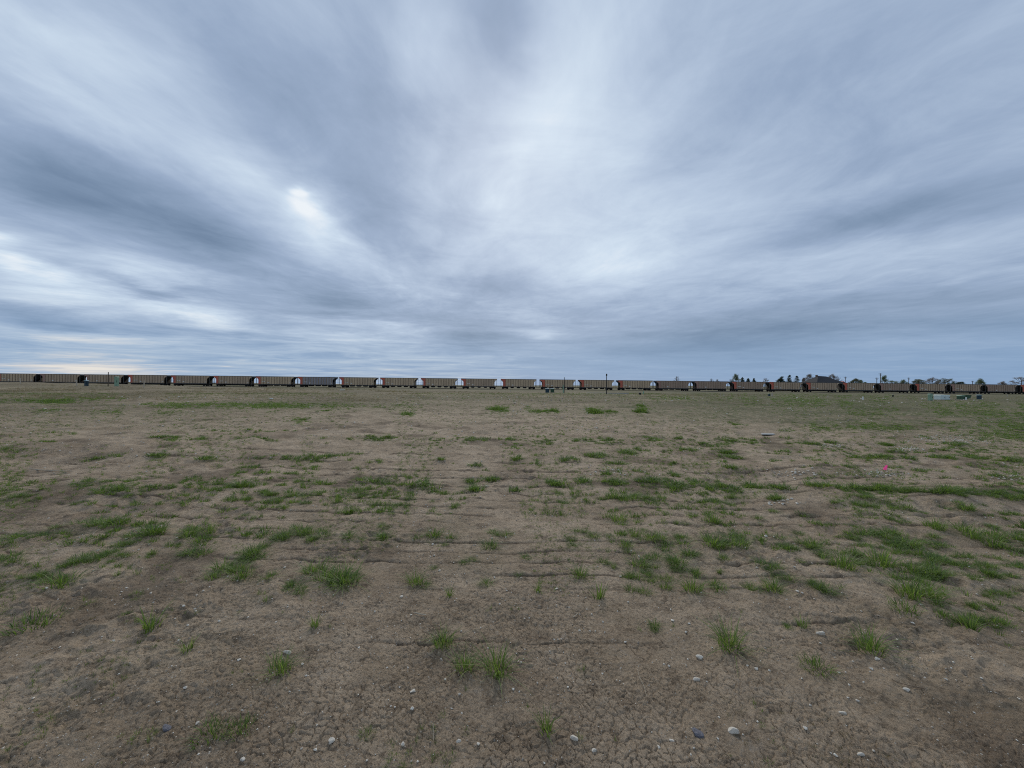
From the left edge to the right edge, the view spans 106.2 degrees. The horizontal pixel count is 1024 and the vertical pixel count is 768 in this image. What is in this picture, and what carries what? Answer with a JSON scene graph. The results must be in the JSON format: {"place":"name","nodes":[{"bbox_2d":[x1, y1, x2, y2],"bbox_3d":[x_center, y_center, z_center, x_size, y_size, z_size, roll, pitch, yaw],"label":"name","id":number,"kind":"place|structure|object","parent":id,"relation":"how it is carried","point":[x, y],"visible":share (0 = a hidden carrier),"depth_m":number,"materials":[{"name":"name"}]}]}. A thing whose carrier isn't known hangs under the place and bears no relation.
{"place":"outdoors","nodes":[
{"label":"outdoors","id":0,"kind":"place"},
{"bbox_2d":[0,382,1023,767],"bbox_3d":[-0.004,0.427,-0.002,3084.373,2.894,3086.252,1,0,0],"label":"ground","id":1,"kind":"structure","parent":0,"point":[654,704],"depth_m":3.04,"materials":[{"name":"soil"}]},
{"bbox_2d":[0,600,82,636],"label":"grass tuft","id":2,"kind":"object","parent":1,"relation":"on","point":[24,622],"visible":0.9,"depth_m":2.66,"materials":[{"name":"green plant"}]},
{"bbox_2d":[84,380,88,385],"bbox_3d":[-64.323,-0.063,58.139,0.543,1.024,0.442,1,0,0],"label":"utility bin","id":3,"kind":"object","parent":1,"relation":"on","point":[86,382],"visible":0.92,"depth_m":58.00,"materials":[{"name":"plastic"}]},
{"bbox_2d":[114,377,118,385],"bbox_3d":[-61.843,-0.339,60.167,0.542,1.657,0.455,1,0,0],"label":"utility cabinet","id":4,"kind":"object","parent":1,"relation":"on","point":[116,381],"visible":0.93,"depth_m":59.98,"materials":[{"name":"metal"}]},
{"bbox_2d":[133,600,175,634],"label":"grass tuft","id":5,"kind":"object","parent":1,"relation":"on","point":[148,626],"visible":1,"depth_m":2.62,"materials":[{"name":"green plant"}]},
{"bbox_2d":[162,724,171,731],"bbox_3d":[-1.676,1.668,1.867,0.045,0.013,0.034,25,3,22],"label":"slate piece","id":6,"kind":"object","parent":1,"relation":"on","point":[166,727],"visible":1,"depth_m":1.86,"materials":[{"name":"grey stone"}]},
{"bbox_2d":[167,635,203,654],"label":"grass tuft","id":7,"kind":"object","parent":1,"relation":"on","point":[190,645],"visible":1,"depth_m":2.44,"materials":[{"name":"green plant"}]},
{"bbox_2d":[178,711,238,750],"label":"grass tuft","id":8,"kind":"object","parent":1,"relation":"on","point":[211,726],"visible":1,"depth_m":1.85,"materials":[{"name":"green plant"}]},
{"bbox_2d":[218,712,259,742],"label":"grass tuft","id":9,"kind":"object","parent":1,"relation":"on","point":[243,726],"visible":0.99,"depth_m":1.88,"materials":[{"name":"green plant"}]},
{"bbox_2d":[234,644,309,684],"bbox_3d":[-1.349,1.629,2.242,0.391,0.132,0.370,1,0,-3],"label":"grass tuft","id":10,"kind":"object","parent":1,"relation":"on","point":[281,664],"visible":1,"depth_m":2.28,"materials":[{"name":"green plant"}]},
{"bbox_2d":[306,611,326,629],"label":"grass tuft","id":11,"kind":"object","parent":1,"relation":"on","point":[313,623],"visible":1,"depth_m":2.66,"materials":[{"name":"green plant"}]},
{"bbox_2d":[328,737,334,743],"bbox_3d":[-0.855,1.691,1.825,0.029,0.020,0.033,-10,-1,-26],"label":"stone","id":12,"kind":"object","parent":1,"relation":"on","point":[331,740],"visible":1,"depth_m":1.82,"materials":[{"name":"white stone"}]},
{"bbox_2d":[353,725,377,740],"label":"grass tuft","id":13,"kind":"object","parent":1,"relation":"on","point":[367,731],"visible":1,"depth_m":1.86,"materials":[{"name":"green plant"}]},
{"bbox_2d":[397,568,432,588],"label":"grass tuft","id":14,"kind":"object","parent":1,"relation":"on","point":[415,580],"visible":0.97,"depth_m":3.31,"materials":[{"name":"green plant"}]},
{"bbox_2d":[418,622,466,649],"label":"grass tuft","id":15,"kind":"object","parent":1,"relation":"on","point":[448,640],"visible":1,"depth_m":2.50,"materials":[{"name":"green plant"}]},
{"bbox_2d":[441,585,453,597],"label":"grass tuft","id":16,"kind":"object","parent":1,"relation":"on","point":[449,595],"visible":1,"depth_m":3.10,"materials":[{"name":"green plant"}]},
{"bbox_2d":[443,640,491,685],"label":"grass tuft","id":17,"kind":"object","parent":1,"relation":"on","point":[456,659],"visible":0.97,"depth_m":2.33,"materials":[{"name":"green plant"}]},
{"bbox_2d":[447,633,536,698],"bbox_3d":[-0.121,1.632,2.300,0.569,0.165,0.566,1,0,-14],"label":"grass tuft","id":18,"kind":"object","parent":1,"relation":"on","point":[497,672],"visible":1,"depth_m":2.30,"materials":[{"name":"green plant"}]},
{"bbox_2d":[0,382,1022,767],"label":"dry weeds","id":19,"kind":"object","parent":1,"relation":"on","point":[398,460],"visible":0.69,"depth_m":43.27,"materials":[{"name":"plant"}]},
{"bbox_2d":[0,392,1023,767],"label":"grass","id":20,"kind":"structure","parent":1,"relation":"on","point":[904,544],"depth_m":5.50,"materials":[{"name":"green plant"}]},
{"bbox_2d":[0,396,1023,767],"bbox_3d":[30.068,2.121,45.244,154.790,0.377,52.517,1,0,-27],"label":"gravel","id":21,"kind":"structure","parent":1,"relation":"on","point":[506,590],"depth_m":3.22,"materials":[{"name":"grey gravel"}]},
{"bbox_2d":[530,577,545,593],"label":"grass tuft","id":22,"kind":"object","parent":1,"relation":"on","point":[540,587],"visible":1,"depth_m":3.16,"materials":[{"name":"green plant"}]},
{"bbox_2d":[525,701,564,742],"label":"grass tuft","id":23,"kind":"object","parent":1,"relation":"on","point":[548,727],"visible":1,"depth_m":1.91,"materials":[{"name":"green plant"}]},
{"bbox_2d":[206,386,926,393],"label":"ballast bed","id":24,"kind":"object","parent":1,"relation":"on","point":[702,391],"visible":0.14,"depth_m":159.96,"materials":[{"name":"grey gravel"}]},
{"bbox_2d":[167,385,971,393],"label":"railway track","id":25,"kind":"structure","parent":24,"relation":"on","point":[569,389],"depth_m":160.27,"materials":[{"name":"brown metal"}]},
{"bbox_2d":[0,373,42,381],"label":"coal railcar","id":26,"kind":"object","parent":25,"relation":"on","point":[9,377],"visible":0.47,"depth_m":147.95,"materials":[{"name":"grey metal"}]},
{"bbox_2d":[40,374,85,382],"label":"coal railcar","id":27,"kind":"object","parent":25,"relation":"on","point":[61,378],"visible":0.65,"depth_m":148.75,"materials":[{"name":"grey"}]},
{"bbox_2d":[84,374,128,383],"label":"coal railcar","id":28,"kind":"object","parent":25,"relation":"on","point":[100,378],"visible":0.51,"depth_m":149.47,"materials":[{"name":"grey"}]},
{"bbox_2d":[128,375,170,385],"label":"coal railcar","id":29,"kind":"object","parent":25,"relation":"on","point":[152,379],"visible":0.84,"depth_m":150.31,"materials":[{"name":"grey"}]},
{"bbox_2d":[171,375,213,385],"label":"coal railcar","id":30,"kind":"object","parent":25,"relation":"on","point":[179,380],"visible":0.97,"depth_m":151.02,"materials":[{"name":"grey"}]},
{"bbox_2d":[214,376,256,385],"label":"coal railcar","id":31,"kind":"object","parent":25,"relation":"on","point":[234,380],"visible":0.95,"depth_m":151.82,"materials":[{"name":"grey"}]},
{"bbox_2d":[256,376,297,386],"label":"coal railcar","id":32,"kind":"object","parent":25,"relation":"on","point":[263,381],"visible":0.98,"depth_m":152.54,"materials":[{"name":"grey metal"}]},
{"bbox_2d":[297,377,337,386],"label":"coal railcar","id":33,"kind":"object","parent":25,"relation":"on","point":[318,381],"visible":1,"depth_m":153.30,"materials":[{"name":"grey metal"}]},
{"bbox_2d":[339,377,378,387],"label":"coal railcar","id":34,"kind":"object","parent":25,"relation":"on","point":[370,382],"visible":0.98,"depth_m":154.06,"materials":[{"name":"grey"}]},
{"bbox_2d":[379,378,417,387],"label":"coal railcar","id":35,"kind":"object","parent":25,"relation":"on","point":[399,382],"visible":1,"depth_m":154.81,"materials":[{"name":"grey metal"}]},
{"bbox_2d":[421,378,458,387],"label":"coal railcar","id":36,"kind":"object","parent":25,"relation":"on","point":[437,382],"visible":0.98,"depth_m":155.56,"materials":[{"name":"grey"}]},
{"bbox_2d":[459,378,498,388],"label":"coal railcar","id":37,"kind":"object","parent":25,"relation":"on","point":[479,383],"visible":1,"depth_m":156.29,"materials":[{"name":"grey"}]},
{"bbox_2d":[500,379,536,388],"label":"coal railcar","id":38,"kind":"object","parent":25,"relation":"on","point":[519,383],"visible":1,"depth_m":157.09,"materials":[{"name":"grey"}]},
{"bbox_2d":[539,379,576,389],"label":"coal railcar","id":39,"kind":"object","parent":25,"relation":"on","point":[553,383],"visible":0.94,"depth_m":157.82,"materials":[{"name":"grey"}]},
{"bbox_2d":[577,380,613,389],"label":"coal railcar","id":40,"kind":"object","parent":25,"relation":"on","point":[591,384],"visible":0.94,"depth_m":158.58,"materials":[{"name":"grey metal"}]},
{"bbox_2d":[616,380,652,389],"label":"coal railcar","id":41,"kind":"object","parent":25,"relation":"on","point":[634,384],"visible":0.98,"depth_m":159.37,"materials":[{"name":"grey"}]},
{"bbox_2d":[653,381,690,390],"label":"coal railcar","id":42,"kind":"object","parent":25,"relation":"on","point":[672,385],"visible":0.98,"depth_m":160.13,"materials":[{"name":"grey"}]},
{"bbox_2d":[691,381,727,390],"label":"coal railcar","id":43,"kind":"object","parent":25,"relation":"on","point":[710,385],"visible":0.98,"depth_m":160.87,"materials":[{"name":"grey metal"}]},
{"bbox_2d":[727,381,765,390],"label":"coal railcar","id":44,"kind":"object","parent":25,"relation":"on","point":[746,386],"visible":0.98,"depth_m":161.68,"materials":[{"name":"grey metal"}]},
{"bbox_2d":[764,382,802,391],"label":"coal railcar","id":45,"kind":"object","parent":25,"relation":"on","point":[783,386],"visible":0.97,"depth_m":162.41,"materials":[{"name":"grey metal"}]},
{"bbox_2d":[800,382,838,391],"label":"coal railcar","id":46,"kind":"object","parent":25,"relation":"on","point":[818,386],"visible":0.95,"depth_m":163.16,"materials":[{"name":"grey"}]},
{"bbox_2d":[838,383,874,392],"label":"coal railcar","id":47,"kind":"object","parent":25,"relation":"on","point":[855,387],"visible":0.94,"depth_m":163.96,"materials":[{"name":"grey metal"}]},
{"bbox_2d":[874,383,911,392],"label":"coal railcar","id":48,"kind":"object","parent":25,"relation":"on","point":[891,387],"visible":0.96,"depth_m":164.70,"materials":[{"name":"grey metal"}]},
{"bbox_2d":[909,384,946,392],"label":"coal railcar","id":49,"kind":"object","parent":25,"relation":"on","point":[934,388],"visible":0.95,"depth_m":165.52,"materials":[{"name":"grey metal"}]},
{"bbox_2d":[945,384,981,393],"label":"coal railcar","id":50,"kind":"object","parent":25,"relation":"on","point":[964,388],"visible":0.92,"depth_m":166.18,"materials":[{"name":"grey metal"}]},
{"bbox_2d":[980,384,1016,393],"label":"coal railcar","id":51,"kind":"object","parent":25,"relation":"on","point":[995,388],"visible":0.89,"depth_m":166.95,"materials":[{"name":"grey"}]},
{"bbox_2d":[1014,385,1023,393],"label":"coal railcar","id":52,"kind":"object","parent":25,"relation":"on","point":[1019,389],"visible":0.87,"depth_m":168.50,"materials":[{"name":"grey metal"}]},
{"bbox_2d":[570,735,577,740],"bbox_3d":[0.300,1.702,1.848,0.042,0.022,0.016,-10,-10,28],"label":"stone","id":53,"kind":"object","parent":1,"relation":"on","point":[573,737],"visible":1,"depth_m":1.84,"materials":[{"name":"white stone"}]},
{"bbox_2d":[565,561,593,579],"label":"grass tuft","id":54,"kind":"object","parent":1,"relation":"on","point":[579,573],"visible":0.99,"depth_m":3.45,"materials":[{"name":"green plant"}]},
{"bbox_2d":[584,581,607,599],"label":"grass tuft","id":55,"kind":"object","parent":1,"relation":"on","point":[598,595],"visible":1,"depth_m":3.10,"materials":[{"name":"green plant"}]},
{"bbox_2d":[669,568,720,595],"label":"grass tuft","id":56,"kind":"object","parent":1,"relation":"on","point":[692,588],"visible":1,"depth_m":3.20,"materials":[{"name":"green plant"}]},
{"bbox_2d":[692,727,703,737],"bbox_3d":[0.904,1.698,1.869,0.053,0.021,0.046,1,0,15],"label":"slate piece","id":57,"kind":"object","parent":1,"relation":"on","point":[698,733],"visible":1,"depth_m":1.86,"materials":[{"name":"grey stone"}]},
{"bbox_2d":[692,609,774,672],"bbox_3d":[1.427,1.639,2.558,0.621,0.181,0.624,1,0,-34],"label":"grass tuft","id":58,"kind":"object","parent":1,"relation":"on","point":[731,644],"visible":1,"depth_m":2.53,"materials":[{"name":"green plant"}]},
{"bbox_2d":[728,727,738,733],"bbox_3d":[1.084,1.698,1.882,0.053,0.032,0.030,-3,4,21],"label":"stone","id":59,"kind":"object","parent":1,"relation":"on","point":[732,730],"visible":1,"depth_m":1.88,"materials":[{"name":"white stone"}]},
{"bbox_2d":[732,374,740,381],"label":"tree","id":60,"kind":"object","parent":1,"relation":"on","point":[736,377],"visible":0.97,"depth_m":265.84,"materials":[{"name":"green plant"}]},
{"bbox_2d":[754,571,791,594],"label":"grass tuft","id":61,"kind":"object","parent":1,"relation":"on","point":[773,585],"visible":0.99,"depth_m":3.23,"materials":[{"name":"green plant"}]},
{"bbox_2d":[776,376,786,381],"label":"bush","id":62,"kind":"object","parent":1,"relation":"on","point":[780,379],"visible":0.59,"depth_m":247.70,"materials":[{"name":"green plant"}]},
{"bbox_2d":[791,613,808,628],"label":"grass tuft","id":63,"kind":"object","parent":1,"relation":"on","point":[801,622],"visible":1,"depth_m":2.75,"materials":[{"name":"green plant"}]},
{"bbox_2d":[791,649,845,678],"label":"grass tuft","id":64,"kind":"object","parent":1,"relation":"on","point":[813,663],"visible":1,"depth_m":2.34,"materials":[{"name":"green plant"}]},
{"bbox_2d":[816,631,824,635],"bbox_3d":[2.132,1.726,2.662,0.056,0.032,0.024,-8,6,8],"label":"stone","id":65,"kind":"object","parent":1,"relation":"on","point":[821,632],"visible":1,"depth_m":2.65,"materials":[{"name":"grey stone"}]},
{"bbox_2d":[801,375,843,387],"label":"house","id":66,"kind":"structure","parent":1,"relation":"on","point":[817,378],"depth_m":236.66,"materials":[{"name":"grey"}]},
{"bbox_2d":[807,543,892,576],"bbox_3d":[3.169,1.636,3.622,0.657,0.222,0.622,1,0,-34],"label":"grass tuft","id":67,"kind":"object","parent":1,"relation":"on","point":[843,563],"visible":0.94,"depth_m":3.63,"materials":[{"name":"green plant"}]},
{"bbox_2d":[848,378,861,382],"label":"tree","id":68,"kind":"object","parent":1,"relation":"on","point":[855,380],"visible":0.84,"depth_m":266.52,"materials":[{"name":"green plant"}]},
{"bbox_2d":[834,619,922,669],"bbox_3d":[2.374,1.658,2.504,0.533,0.180,0.505,1,0,-43],"label":"grass tuft","id":69,"kind":"object","parent":1,"relation":"on","point":[869,643],"visible":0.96,"depth_m":2.52,"materials":[{"name":"green plant"}]},
{"bbox_2d":[881,375,887,382],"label":"tree","id":70,"kind":"object","parent":1,"relation":"on","point":[883,378],"visible":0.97,"depth_m":257.54,"materials":[{"name":"green plant"}]},
{"bbox_2d":[846,539,951,584],"bbox_3d":[3.633,1.655,3.778,0.852,0.248,0.857,1,0,19],"label":"grass tuft","id":71,"kind":"object","parent":1,"relation":"on","point":[885,562],"visible":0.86,"depth_m":3.75,"materials":[{"name":"green plant"}]},
{"bbox_2d":[892,679,923,688],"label":"twig","id":72,"kind":"object","parent":1,"relation":"on","point":[907,684],"visible":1,"depth_m":2.19,"materials":[{"name":"brown wood"}]},
{"bbox_2d":[885,592,931,619],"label":"grass tuft","id":73,"kind":"object","parent":1,"relation":"on","point":[907,608],"visible":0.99,"depth_m":2.95,"materials":[{"name":"green plant"}]},
{"bbox_2d":[864,565,961,617],"bbox_3d":[3.242,1.643,3.190,0.724,0.210,0.720,1,0,25],"label":"grass tuft","id":74,"kind":"object","parent":1,"relation":"on","point":[911,593],"visible":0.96,"depth_m":3.16,"materials":[{"name":"green plant"}]},
{"bbox_2d":[912,379,926,383],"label":"tree","id":75,"kind":"object","parent":1,"relation":"on","point":[917,381],"visible":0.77,"depth_m":248.01,"materials":[{"name":"green plant"}]},
{"bbox_2d":[927,394,933,400],"bbox_3d":[62.151,2.007,57.155,0.557,1.145,0.447,1,0,0],"label":"utility cabinet","id":76,"kind":"object","parent":1,"relation":"on","point":[930,397],"visible":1,"depth_m":56.97,"materials":[{"name":"metal"}]},
{"bbox_2d":[924,377,939,383],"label":"tree","id":77,"kind":"object","parent":1,"relation":"on","point":[930,380],"visible":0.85,"depth_m":255.57,"materials":[{"name":"green plant"}]},
{"bbox_2d":[894,569,972,608],"bbox_3d":[3.383,1.653,3.158,0.570,0.193,0.539,1,0,-39],"label":"grass tuft","id":78,"kind":"object","parent":1,"relation":"on","point":[929,594],"visible":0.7,"depth_m":3.14,"materials":[{"name":"green plant"}]},
{"bbox_2d":[933,395,949,399],"bbox_3d":[69.168,2.178,61.908,1.573,0.902,1.167,1,0,0],"label":"transformer box","id":79,"kind":"object","parent":1,"relation":"on","point":[941,397],"visible":0.94,"depth_m":61.39,"materials":[{"name":"metal"}]},
{"bbox_2d":[935,378,956,383],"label":"tree","id":80,"kind":"object","parent":1,"relation":"on","point":[945,381],"visible":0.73,"depth_m":262.12,"materials":[{"name":"green plant"}]},
{"bbox_2d":[957,395,964,399],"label":"transformer box","id":81,"kind":"object","parent":1,"relation":"on","point":[960,397],"visible":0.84,"depth_m":65.67,"materials":[{"name":"metal"}]},
{"bbox_2d":[951,603,989,631],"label":"grass tuft","id":82,"kind":"object","parent":1,"relation":"on","point":[970,625],"visible":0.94,"depth_m":2.73,"materials":[{"name":"green plant"}]},
{"bbox_2d":[975,379,985,383],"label":"tree","id":83,"kind":"object","parent":1,"relation":"on","point":[979,381],"visible":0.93,"depth_m":246.52,"materials":[{"name":"green plant"}]},
{"bbox_2d":[1007,377,1023,384],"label":"tree","id":84,"kind":"object","parent":1,"relation":"on","point":[1018,378],"visible":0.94,"depth_m":261.35,"materials":[{"name":"green plant"}]},
{"bbox_2d":[0,0,1023,387],"label":"sky","id":85,"kind":"structure","parent":0,"point":[648,190],"materials":[{"name":"grey"}]}
]}

